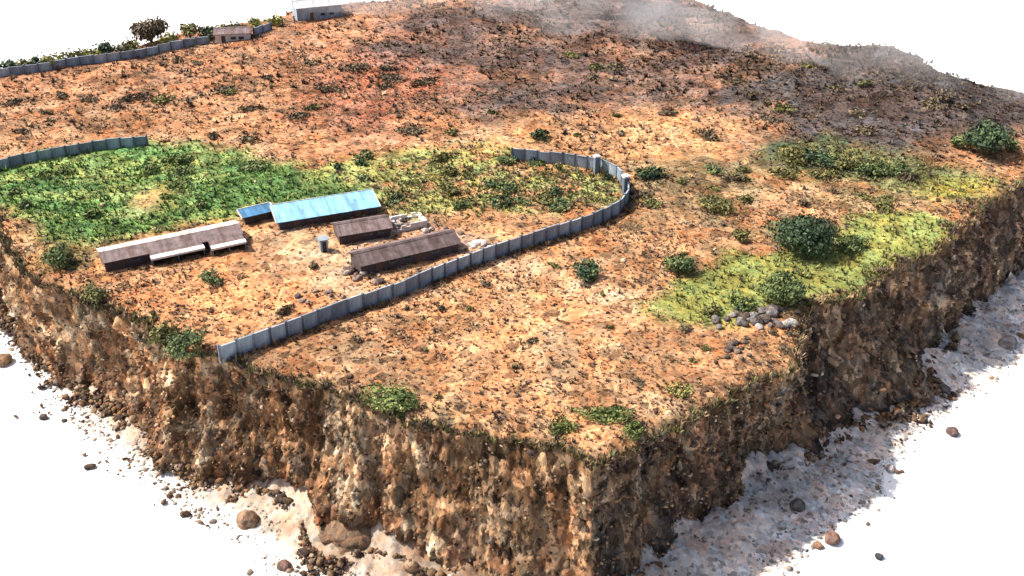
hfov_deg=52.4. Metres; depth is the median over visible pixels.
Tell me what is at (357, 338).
shrub
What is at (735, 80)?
shrub
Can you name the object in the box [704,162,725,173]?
shrub
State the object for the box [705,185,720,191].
shrub
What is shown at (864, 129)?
shrub
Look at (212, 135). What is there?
shrub
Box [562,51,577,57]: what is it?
shrub
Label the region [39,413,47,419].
rock
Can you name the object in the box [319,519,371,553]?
rock
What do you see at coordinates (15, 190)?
shrub
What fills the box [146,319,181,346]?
bush
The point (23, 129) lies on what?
shrub
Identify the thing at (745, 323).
rock
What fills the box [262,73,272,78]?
shrub
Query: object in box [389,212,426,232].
unfinished room
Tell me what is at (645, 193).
shrub
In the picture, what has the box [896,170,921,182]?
shrub
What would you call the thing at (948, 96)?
shrub
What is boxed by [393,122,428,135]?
shrub
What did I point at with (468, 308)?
shrub
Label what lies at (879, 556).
rock
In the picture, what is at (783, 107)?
shrub
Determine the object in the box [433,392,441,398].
shrub
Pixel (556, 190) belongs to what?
shrub
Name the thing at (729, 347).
rock
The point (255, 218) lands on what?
door
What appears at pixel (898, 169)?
thicket
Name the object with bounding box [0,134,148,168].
perimeter wall
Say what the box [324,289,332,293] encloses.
rock
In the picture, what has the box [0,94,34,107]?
shrub
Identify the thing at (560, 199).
shrub
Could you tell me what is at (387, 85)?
shrub
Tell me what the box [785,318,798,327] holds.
rock
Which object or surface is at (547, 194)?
shrub
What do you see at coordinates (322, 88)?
shrub
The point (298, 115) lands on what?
shrub
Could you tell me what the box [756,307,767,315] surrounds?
rock
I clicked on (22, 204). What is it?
shrub
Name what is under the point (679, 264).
bush
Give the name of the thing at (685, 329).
shrub
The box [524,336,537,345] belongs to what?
shrub
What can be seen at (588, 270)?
bush
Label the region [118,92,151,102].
shrub
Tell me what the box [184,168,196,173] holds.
shrub
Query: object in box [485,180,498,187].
shrub
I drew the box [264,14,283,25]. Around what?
shrub
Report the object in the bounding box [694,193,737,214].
bush
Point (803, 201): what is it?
shrub
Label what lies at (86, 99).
shrub
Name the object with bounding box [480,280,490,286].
shrub
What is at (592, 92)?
dry scrub
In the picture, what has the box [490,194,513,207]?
shrub
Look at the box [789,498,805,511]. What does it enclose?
rock
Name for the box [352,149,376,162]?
shrub
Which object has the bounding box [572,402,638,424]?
bush
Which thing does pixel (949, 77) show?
shrub
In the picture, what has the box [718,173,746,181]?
shrub
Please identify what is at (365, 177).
shrub
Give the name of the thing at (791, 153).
thicket
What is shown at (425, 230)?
rock
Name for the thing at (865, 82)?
shrub
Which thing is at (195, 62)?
shrub
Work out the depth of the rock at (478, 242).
176.16 m
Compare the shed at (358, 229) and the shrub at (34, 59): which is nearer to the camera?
the shed at (358, 229)
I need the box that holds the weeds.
[220,157,638,361]
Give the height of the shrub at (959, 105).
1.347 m
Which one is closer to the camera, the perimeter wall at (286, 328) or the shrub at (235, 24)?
the perimeter wall at (286, 328)
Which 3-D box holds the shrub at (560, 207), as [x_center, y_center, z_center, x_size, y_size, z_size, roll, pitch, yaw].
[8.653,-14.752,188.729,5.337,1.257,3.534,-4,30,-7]
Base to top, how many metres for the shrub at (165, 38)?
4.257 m
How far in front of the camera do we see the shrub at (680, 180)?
198.41 m
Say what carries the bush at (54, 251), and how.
on the ground at (754, 142)
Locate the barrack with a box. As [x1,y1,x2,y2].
[96,220,246,271]
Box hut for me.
[213,26,251,43]
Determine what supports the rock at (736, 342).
on the ground at (754, 142)
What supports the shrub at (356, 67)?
on the ground at (754, 142)
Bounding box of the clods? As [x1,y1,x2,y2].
[0,0,1023,452]
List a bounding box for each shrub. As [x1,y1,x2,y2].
[0,56,23,68]
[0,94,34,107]
[6,187,21,198]
[8,58,37,70]
[12,127,28,133]
[17,200,32,209]
[27,52,54,63]
[32,169,57,177]
[38,109,53,114]
[40,52,65,66]
[55,90,68,98]
[58,166,72,174]
[65,48,81,57]
[74,94,103,103]
[76,48,101,55]
[83,208,102,217]
[91,40,116,53]
[104,101,128,109]
[111,43,127,51]
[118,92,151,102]
[121,38,139,50]
[136,161,164,176]
[148,92,175,104]
[156,152,192,168]
[157,31,177,43]
[159,192,172,199]
[166,176,190,189]
[168,163,195,176]
[171,56,183,61]
[172,155,195,164]
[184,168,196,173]
[190,60,203,64]
[194,198,208,209]
[197,24,214,39]
[207,131,219,138]
[211,23,238,33]
[213,84,240,95]
[222,87,237,94]
[226,21,251,31]
[235,160,277,172]
[236,105,261,111]
[236,131,265,144]
[246,17,262,28]
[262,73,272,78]
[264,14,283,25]
[284,112,307,120]
[297,103,325,111]
[301,58,315,65]
[307,83,337,93]
[322,82,347,94]
[333,162,341,169]
[336,61,372,71]
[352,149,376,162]
[352,158,368,167]
[353,335,360,342]
[356,174,370,181]
[375,72,410,82]
[377,64,396,71]
[377,82,393,89]
[388,191,405,204]
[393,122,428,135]
[400,178,423,188]
[402,124,424,134]
[410,76,438,85]
[428,151,459,163]
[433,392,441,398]
[437,181,458,189]
[437,304,444,310]
[442,164,456,175]
[444,127,457,135]
[444,187,459,195]
[452,200,469,210]
[455,197,479,207]
[465,305,474,310]
[473,91,486,96]
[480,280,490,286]
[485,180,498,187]
[488,109,497,113]
[488,193,516,207]
[490,179,517,192]
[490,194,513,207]
[495,154,515,164]
[512,194,532,206]
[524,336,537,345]
[526,159,547,166]
[536,191,555,198]
[536,195,556,205]
[545,261,560,268]
[546,201,574,210]
[551,186,559,195]
[554,162,562,169]
[555,197,565,202]
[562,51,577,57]
[579,280,590,288]
[586,73,599,79]
[587,60,608,71]
[602,61,627,73]
[603,174,612,180]
[607,76,617,80]
[611,113,622,116]
[616,130,623,135]
[630,377,646,386]
[633,189,654,197]
[640,195,663,208]
[658,109,678,115]
[676,177,684,183]
[679,325,692,332]
[687,357,699,362]
[692,126,720,137]
[699,344,715,351]
[704,135,722,140]
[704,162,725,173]
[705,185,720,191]
[717,74,749,85]
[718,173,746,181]
[727,171,752,180]
[734,166,750,172]
[738,193,753,202]
[744,91,758,95]
[758,113,777,123]
[767,167,800,178]
[768,101,798,113]
[776,342,788,353]
[784,330,798,335]
[797,198,808,206]
[798,60,816,69]
[808,168,839,182]
[828,83,852,92]
[849,107,876,118]
[849,124,879,136]
[854,191,875,200]
[857,79,874,86]
[873,195,894,212]
[879,191,894,201]
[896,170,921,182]
[911,84,924,91]
[916,97,951,110]
[927,86,955,101]
[941,75,956,79]
[951,100,969,108]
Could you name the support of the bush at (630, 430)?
on the ground at (754, 142)
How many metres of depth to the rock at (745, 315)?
155.77 m
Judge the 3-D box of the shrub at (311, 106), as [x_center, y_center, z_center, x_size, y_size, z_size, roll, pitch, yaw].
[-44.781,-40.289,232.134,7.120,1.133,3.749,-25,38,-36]
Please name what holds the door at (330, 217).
in the blue shed at (316, 210)
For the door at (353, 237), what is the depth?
177.49 m
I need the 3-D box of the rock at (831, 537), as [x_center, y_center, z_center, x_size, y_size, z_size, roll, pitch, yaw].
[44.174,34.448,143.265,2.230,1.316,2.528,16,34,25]
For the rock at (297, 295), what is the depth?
161.12 m
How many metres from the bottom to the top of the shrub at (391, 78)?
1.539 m
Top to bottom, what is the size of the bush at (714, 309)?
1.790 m
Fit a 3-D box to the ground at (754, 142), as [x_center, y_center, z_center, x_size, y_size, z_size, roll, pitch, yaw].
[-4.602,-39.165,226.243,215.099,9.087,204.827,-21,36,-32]
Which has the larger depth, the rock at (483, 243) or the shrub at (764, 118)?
the shrub at (764, 118)
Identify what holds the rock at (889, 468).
on the floor
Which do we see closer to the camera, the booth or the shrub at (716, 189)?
the booth
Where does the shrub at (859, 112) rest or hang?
on the ground at (754, 142)
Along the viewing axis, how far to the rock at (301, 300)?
160.03 m
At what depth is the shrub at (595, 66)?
253.74 m
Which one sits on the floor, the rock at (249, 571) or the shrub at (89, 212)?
the rock at (249, 571)
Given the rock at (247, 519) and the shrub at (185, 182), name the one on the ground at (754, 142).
the shrub at (185, 182)
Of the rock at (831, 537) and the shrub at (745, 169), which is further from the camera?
the shrub at (745, 169)
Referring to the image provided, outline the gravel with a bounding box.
[0,269,1023,575]
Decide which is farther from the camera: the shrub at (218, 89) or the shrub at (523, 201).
the shrub at (218, 89)
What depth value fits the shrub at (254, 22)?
275.38 m
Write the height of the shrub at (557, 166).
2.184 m
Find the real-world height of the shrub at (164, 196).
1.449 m
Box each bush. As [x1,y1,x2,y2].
[39,236,73,269]
[80,281,107,303]
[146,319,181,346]
[162,324,206,362]
[196,268,221,286]
[274,304,292,315]
[308,261,318,269]
[357,381,423,412]
[529,128,551,141]
[545,414,581,439]
[567,257,601,281]
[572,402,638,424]
[618,419,645,440]
[634,166,667,180]
[659,251,698,273]
[664,381,694,400]
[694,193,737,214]
[699,303,723,317]
[730,295,758,312]
[731,227,750,241]
[836,233,868,252]
[948,134,971,148]
[1004,138,1019,151]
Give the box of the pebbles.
[0,283,1023,575]
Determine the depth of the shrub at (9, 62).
251.79 m
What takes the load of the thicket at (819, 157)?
on the ground at (754, 142)
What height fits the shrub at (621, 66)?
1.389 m
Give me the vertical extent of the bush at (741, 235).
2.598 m
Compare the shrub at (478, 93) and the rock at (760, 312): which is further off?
the shrub at (478, 93)
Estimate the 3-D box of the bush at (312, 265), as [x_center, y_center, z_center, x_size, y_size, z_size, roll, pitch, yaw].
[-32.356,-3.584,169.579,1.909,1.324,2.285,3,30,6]
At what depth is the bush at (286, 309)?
157.10 m
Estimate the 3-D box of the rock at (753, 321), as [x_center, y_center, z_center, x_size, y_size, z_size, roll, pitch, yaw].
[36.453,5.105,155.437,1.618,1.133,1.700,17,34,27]
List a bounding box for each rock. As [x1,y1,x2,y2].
[0,353,11,366]
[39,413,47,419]
[84,463,95,469]
[209,519,216,523]
[236,510,259,529]
[247,569,252,574]
[276,559,290,570]
[294,293,301,298]
[298,298,306,302]
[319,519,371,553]
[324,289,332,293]
[342,270,348,275]
[345,266,354,271]
[352,274,361,281]
[360,271,367,276]
[371,279,376,284]
[376,278,384,284]
[422,228,428,233]
[475,239,483,245]
[481,240,487,246]
[711,314,720,323]
[716,324,722,329]
[723,316,730,321]
[724,345,733,350]
[726,341,734,345]
[728,312,735,317]
[730,339,739,345]
[733,309,741,315]
[736,317,744,323]
[740,312,750,320]
[742,321,748,326]
[747,312,755,321]
[750,318,758,325]
[755,323,763,329]
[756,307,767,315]
[756,316,763,324]
[761,314,771,321]
[766,304,779,311]
[766,306,778,317]
[773,319,783,328]
[781,321,789,328]
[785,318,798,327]
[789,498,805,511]
[812,541,824,549]
[824,531,840,544]
[875,553,883,560]
[885,464,894,472]
[939,383,950,392]
[946,426,958,436]
[998,335,1017,349]
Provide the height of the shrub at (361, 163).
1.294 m
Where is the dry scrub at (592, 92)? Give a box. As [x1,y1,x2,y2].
[0,0,1023,456]
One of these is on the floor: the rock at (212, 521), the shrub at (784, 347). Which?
the rock at (212, 521)
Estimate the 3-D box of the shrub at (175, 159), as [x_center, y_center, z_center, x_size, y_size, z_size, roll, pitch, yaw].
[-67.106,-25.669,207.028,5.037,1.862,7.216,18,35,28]
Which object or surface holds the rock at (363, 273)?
on the ground at (754, 142)
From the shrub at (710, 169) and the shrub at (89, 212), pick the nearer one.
the shrub at (89, 212)
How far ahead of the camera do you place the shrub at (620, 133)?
219.43 m
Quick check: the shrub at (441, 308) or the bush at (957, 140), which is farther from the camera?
the bush at (957, 140)
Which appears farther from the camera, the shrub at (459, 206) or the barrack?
the shrub at (459, 206)
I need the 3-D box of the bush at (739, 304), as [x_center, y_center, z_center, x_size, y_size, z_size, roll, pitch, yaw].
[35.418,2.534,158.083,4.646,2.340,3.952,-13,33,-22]
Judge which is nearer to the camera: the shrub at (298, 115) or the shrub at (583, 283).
the shrub at (583, 283)
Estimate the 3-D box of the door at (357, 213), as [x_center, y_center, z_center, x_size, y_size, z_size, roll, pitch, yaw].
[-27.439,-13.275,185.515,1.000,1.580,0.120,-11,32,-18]
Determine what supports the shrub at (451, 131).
on the ground at (754, 142)
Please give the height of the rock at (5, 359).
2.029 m
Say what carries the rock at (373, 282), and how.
on the ground at (754, 142)
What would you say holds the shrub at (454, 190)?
on the ground at (754, 142)
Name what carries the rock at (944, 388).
on the gravel
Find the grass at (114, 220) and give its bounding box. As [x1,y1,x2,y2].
[0,135,1013,329]
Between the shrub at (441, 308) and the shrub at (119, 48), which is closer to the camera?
the shrub at (441, 308)
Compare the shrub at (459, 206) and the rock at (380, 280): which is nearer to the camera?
the rock at (380, 280)
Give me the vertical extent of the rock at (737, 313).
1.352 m
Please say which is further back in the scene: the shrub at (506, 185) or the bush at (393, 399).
the shrub at (506, 185)
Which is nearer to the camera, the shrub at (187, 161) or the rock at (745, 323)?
the rock at (745, 323)
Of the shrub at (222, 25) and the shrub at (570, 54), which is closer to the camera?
the shrub at (570, 54)
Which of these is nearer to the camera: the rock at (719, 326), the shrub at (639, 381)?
the shrub at (639, 381)
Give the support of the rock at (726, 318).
on the ground at (754, 142)
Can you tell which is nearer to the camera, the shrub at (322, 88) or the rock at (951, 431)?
the rock at (951, 431)
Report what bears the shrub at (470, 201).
on the ground at (754, 142)
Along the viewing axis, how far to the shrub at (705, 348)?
148.87 m
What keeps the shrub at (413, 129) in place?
on the ground at (754, 142)
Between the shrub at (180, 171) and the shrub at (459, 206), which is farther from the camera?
the shrub at (180, 171)
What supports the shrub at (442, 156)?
on the ground at (754, 142)
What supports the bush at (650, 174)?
on the ground at (754, 142)
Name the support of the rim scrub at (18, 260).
on the ground at (754, 142)
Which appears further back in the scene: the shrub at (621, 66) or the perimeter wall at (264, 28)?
the perimeter wall at (264, 28)
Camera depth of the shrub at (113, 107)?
234.43 m
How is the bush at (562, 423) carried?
on the ground at (754, 142)
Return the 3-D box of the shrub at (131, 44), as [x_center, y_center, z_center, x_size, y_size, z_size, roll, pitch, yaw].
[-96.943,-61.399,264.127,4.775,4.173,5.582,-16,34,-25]
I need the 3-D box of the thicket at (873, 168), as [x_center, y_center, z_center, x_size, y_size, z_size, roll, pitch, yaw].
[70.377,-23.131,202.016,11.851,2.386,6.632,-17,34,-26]
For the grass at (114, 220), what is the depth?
193.71 m
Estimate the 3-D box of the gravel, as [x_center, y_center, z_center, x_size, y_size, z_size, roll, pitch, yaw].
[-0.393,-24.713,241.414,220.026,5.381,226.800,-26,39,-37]
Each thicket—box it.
[774,144,807,168]
[790,145,845,168]
[826,150,858,169]
[852,159,894,177]
[886,162,917,178]
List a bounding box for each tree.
[125,14,170,42]
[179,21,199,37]
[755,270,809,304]
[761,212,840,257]
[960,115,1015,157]
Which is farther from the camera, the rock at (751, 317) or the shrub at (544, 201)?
the shrub at (544, 201)
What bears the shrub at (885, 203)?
on the ground at (754, 142)
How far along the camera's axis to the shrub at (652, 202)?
189.75 m
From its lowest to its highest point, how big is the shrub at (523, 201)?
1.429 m
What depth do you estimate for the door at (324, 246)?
174.10 m
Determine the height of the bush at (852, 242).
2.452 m
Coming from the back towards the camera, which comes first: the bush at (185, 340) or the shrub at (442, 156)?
the shrub at (442, 156)
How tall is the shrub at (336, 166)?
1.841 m
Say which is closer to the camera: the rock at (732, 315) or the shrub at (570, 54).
the rock at (732, 315)
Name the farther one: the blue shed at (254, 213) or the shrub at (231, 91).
the shrub at (231, 91)
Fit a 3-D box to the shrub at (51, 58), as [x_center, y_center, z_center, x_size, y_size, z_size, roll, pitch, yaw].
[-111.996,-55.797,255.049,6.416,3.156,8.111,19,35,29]
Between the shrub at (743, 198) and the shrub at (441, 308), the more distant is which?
the shrub at (743, 198)
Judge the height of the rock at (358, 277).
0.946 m
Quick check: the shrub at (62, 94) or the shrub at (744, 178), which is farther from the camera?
the shrub at (62, 94)
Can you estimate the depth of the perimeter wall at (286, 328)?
166.81 m
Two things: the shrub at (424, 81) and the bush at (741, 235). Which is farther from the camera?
the shrub at (424, 81)
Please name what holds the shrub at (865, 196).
on the ground at (754, 142)
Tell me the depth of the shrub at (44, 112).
231.77 m
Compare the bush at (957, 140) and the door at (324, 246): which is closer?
the door at (324, 246)
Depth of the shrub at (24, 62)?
253.14 m
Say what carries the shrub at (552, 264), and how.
on the ground at (754, 142)
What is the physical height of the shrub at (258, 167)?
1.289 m
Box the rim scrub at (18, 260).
[0,172,1023,470]
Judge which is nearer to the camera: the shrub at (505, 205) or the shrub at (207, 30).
the shrub at (505, 205)
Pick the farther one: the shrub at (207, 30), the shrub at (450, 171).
the shrub at (207, 30)
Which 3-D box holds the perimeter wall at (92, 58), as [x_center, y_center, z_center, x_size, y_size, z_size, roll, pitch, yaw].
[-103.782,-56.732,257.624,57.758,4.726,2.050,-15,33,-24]
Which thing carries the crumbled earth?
on the floor
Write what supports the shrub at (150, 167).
on the ground at (754, 142)
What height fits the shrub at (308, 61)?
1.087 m
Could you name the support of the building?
on the ground at (754, 142)
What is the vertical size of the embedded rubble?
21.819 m
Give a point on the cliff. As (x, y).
(448, 508)
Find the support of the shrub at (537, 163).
on the ground at (754, 142)
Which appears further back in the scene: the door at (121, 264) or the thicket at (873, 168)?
the thicket at (873, 168)
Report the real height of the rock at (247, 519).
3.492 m
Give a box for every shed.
[236,202,272,224]
[270,189,380,229]
[331,214,392,244]
[348,229,461,273]
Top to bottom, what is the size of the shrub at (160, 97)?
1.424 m
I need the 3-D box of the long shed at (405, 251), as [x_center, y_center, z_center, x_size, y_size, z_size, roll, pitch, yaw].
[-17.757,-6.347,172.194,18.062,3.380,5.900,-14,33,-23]
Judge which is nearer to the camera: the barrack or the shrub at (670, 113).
the barrack
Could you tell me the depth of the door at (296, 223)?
182.05 m
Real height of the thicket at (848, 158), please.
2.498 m
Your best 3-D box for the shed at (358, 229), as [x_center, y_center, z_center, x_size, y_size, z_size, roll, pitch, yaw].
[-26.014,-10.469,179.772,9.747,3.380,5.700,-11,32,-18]
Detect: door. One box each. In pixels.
[118,260,124,268]
[253,215,258,222]
[294,220,299,227]
[322,242,326,251]
[327,214,333,221]
[351,234,356,242]
[355,210,360,217]
[376,262,381,271]
[416,253,421,261]
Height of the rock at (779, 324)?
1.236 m
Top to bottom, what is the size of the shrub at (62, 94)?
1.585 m
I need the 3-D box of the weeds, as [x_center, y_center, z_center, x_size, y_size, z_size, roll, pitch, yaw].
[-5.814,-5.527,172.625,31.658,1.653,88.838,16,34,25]
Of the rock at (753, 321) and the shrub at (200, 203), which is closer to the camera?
the rock at (753, 321)
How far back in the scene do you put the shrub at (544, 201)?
190.11 m
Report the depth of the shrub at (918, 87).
230.59 m
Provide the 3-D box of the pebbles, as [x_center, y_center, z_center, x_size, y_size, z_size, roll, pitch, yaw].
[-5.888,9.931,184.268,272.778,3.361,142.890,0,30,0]
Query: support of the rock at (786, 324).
on the ground at (754, 142)
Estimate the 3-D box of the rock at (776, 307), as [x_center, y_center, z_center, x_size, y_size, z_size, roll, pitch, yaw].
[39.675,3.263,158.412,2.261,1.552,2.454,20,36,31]
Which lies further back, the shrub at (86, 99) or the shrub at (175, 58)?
the shrub at (175, 58)
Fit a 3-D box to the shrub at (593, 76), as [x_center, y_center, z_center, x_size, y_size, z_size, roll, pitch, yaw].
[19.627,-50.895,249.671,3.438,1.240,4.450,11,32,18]
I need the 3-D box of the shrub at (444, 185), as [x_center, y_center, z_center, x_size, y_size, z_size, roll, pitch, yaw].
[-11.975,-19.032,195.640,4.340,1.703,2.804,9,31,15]
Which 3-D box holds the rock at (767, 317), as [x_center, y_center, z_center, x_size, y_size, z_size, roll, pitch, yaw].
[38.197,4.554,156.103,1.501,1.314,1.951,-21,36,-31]
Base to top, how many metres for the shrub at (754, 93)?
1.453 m
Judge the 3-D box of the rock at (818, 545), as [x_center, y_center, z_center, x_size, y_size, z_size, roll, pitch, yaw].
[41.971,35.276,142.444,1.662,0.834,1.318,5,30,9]
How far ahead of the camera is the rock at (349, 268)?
168.08 m
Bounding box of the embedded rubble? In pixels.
[0,187,1023,575]
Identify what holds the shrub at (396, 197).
on the ground at (754, 142)
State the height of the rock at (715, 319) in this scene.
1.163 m
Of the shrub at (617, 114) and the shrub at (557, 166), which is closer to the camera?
the shrub at (557, 166)
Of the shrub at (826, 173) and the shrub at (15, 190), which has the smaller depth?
the shrub at (15, 190)
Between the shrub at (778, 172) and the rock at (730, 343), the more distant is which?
the shrub at (778, 172)
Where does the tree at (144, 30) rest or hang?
on the ground at (754, 142)
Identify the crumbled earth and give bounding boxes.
[0,288,1023,575]
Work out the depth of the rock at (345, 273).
167.16 m
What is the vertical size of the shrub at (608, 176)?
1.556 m
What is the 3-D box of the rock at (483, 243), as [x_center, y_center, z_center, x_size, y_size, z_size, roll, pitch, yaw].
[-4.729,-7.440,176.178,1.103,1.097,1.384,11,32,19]
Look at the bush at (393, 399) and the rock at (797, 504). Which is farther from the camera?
the rock at (797, 504)
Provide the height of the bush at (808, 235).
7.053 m
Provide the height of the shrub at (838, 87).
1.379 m
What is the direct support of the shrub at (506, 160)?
on the ground at (754, 142)
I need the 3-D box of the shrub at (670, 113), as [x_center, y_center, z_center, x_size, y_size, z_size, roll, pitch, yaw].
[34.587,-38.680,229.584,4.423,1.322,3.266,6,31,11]
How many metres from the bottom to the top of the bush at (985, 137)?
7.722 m
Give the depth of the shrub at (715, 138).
216.68 m
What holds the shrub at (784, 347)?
on the ground at (754, 142)
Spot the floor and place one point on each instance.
(954, 506)
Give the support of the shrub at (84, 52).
on the ground at (754, 142)
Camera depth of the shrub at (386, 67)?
253.09 m
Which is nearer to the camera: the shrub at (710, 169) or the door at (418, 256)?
the door at (418, 256)
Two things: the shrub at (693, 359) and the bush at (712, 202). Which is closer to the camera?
the shrub at (693, 359)
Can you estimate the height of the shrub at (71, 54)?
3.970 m
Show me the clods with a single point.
(838, 290)
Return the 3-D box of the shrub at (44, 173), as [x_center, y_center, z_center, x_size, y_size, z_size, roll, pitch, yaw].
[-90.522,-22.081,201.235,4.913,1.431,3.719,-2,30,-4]
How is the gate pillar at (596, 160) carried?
on the ground at (754, 142)
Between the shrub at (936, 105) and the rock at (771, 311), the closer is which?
the rock at (771, 311)
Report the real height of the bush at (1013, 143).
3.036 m
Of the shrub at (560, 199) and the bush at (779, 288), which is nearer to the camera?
the bush at (779, 288)
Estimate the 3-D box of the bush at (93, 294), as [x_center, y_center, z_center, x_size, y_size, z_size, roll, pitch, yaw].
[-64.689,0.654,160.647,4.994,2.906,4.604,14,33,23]
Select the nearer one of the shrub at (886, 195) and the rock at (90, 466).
the rock at (90, 466)
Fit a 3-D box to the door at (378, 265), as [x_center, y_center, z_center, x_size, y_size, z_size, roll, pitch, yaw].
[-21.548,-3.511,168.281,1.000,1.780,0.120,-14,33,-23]
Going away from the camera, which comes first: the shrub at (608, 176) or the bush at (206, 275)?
the bush at (206, 275)
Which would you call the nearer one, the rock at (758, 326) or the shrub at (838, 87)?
the rock at (758, 326)
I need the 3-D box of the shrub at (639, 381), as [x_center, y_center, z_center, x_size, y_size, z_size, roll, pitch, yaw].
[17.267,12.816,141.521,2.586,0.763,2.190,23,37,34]
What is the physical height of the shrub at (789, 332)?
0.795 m
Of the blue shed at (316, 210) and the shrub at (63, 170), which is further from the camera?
the shrub at (63, 170)
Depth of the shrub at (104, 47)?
261.44 m
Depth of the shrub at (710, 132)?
220.01 m
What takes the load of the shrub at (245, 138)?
on the ground at (754, 142)
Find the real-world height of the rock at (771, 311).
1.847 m
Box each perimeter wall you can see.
[0,35,209,76]
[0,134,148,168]
[216,147,629,363]
[253,16,294,34]
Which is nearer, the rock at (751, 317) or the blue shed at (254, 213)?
the rock at (751, 317)
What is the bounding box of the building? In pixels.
[291,0,342,20]
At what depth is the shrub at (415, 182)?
198.57 m
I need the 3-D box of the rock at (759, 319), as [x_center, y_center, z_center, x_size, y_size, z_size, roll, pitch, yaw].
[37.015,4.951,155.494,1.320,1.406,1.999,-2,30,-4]
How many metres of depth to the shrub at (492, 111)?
230.43 m
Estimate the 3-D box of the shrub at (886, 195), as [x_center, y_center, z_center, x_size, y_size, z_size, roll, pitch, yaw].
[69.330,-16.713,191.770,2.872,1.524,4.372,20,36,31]
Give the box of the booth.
[317,235,328,252]
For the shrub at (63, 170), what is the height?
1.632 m
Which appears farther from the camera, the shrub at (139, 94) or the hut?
the hut
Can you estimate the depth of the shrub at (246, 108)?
231.26 m
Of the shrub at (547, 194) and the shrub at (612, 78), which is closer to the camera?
the shrub at (547, 194)
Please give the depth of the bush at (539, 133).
217.51 m
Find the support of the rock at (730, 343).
on the ground at (754, 142)
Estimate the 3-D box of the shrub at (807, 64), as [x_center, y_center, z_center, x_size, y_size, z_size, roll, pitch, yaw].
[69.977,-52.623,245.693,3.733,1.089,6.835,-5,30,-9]
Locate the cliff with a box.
[0,184,1023,575]
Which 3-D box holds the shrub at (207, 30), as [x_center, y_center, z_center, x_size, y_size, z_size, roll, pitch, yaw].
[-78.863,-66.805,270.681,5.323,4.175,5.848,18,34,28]
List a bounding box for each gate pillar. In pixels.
[593,154,600,173]
[622,174,629,193]
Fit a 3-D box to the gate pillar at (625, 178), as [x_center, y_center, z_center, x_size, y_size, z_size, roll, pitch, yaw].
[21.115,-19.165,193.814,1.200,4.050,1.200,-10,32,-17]
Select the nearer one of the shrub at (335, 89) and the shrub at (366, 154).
the shrub at (366, 154)
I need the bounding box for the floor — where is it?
[0,0,1023,575]
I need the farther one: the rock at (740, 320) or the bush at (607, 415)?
the rock at (740, 320)
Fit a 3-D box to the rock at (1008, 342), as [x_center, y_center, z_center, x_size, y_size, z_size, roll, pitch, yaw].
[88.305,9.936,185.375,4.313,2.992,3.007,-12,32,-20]
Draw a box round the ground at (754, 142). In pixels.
[0,0,1023,465]
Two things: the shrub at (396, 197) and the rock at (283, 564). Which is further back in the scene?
the shrub at (396, 197)
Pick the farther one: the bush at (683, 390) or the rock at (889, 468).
the rock at (889, 468)

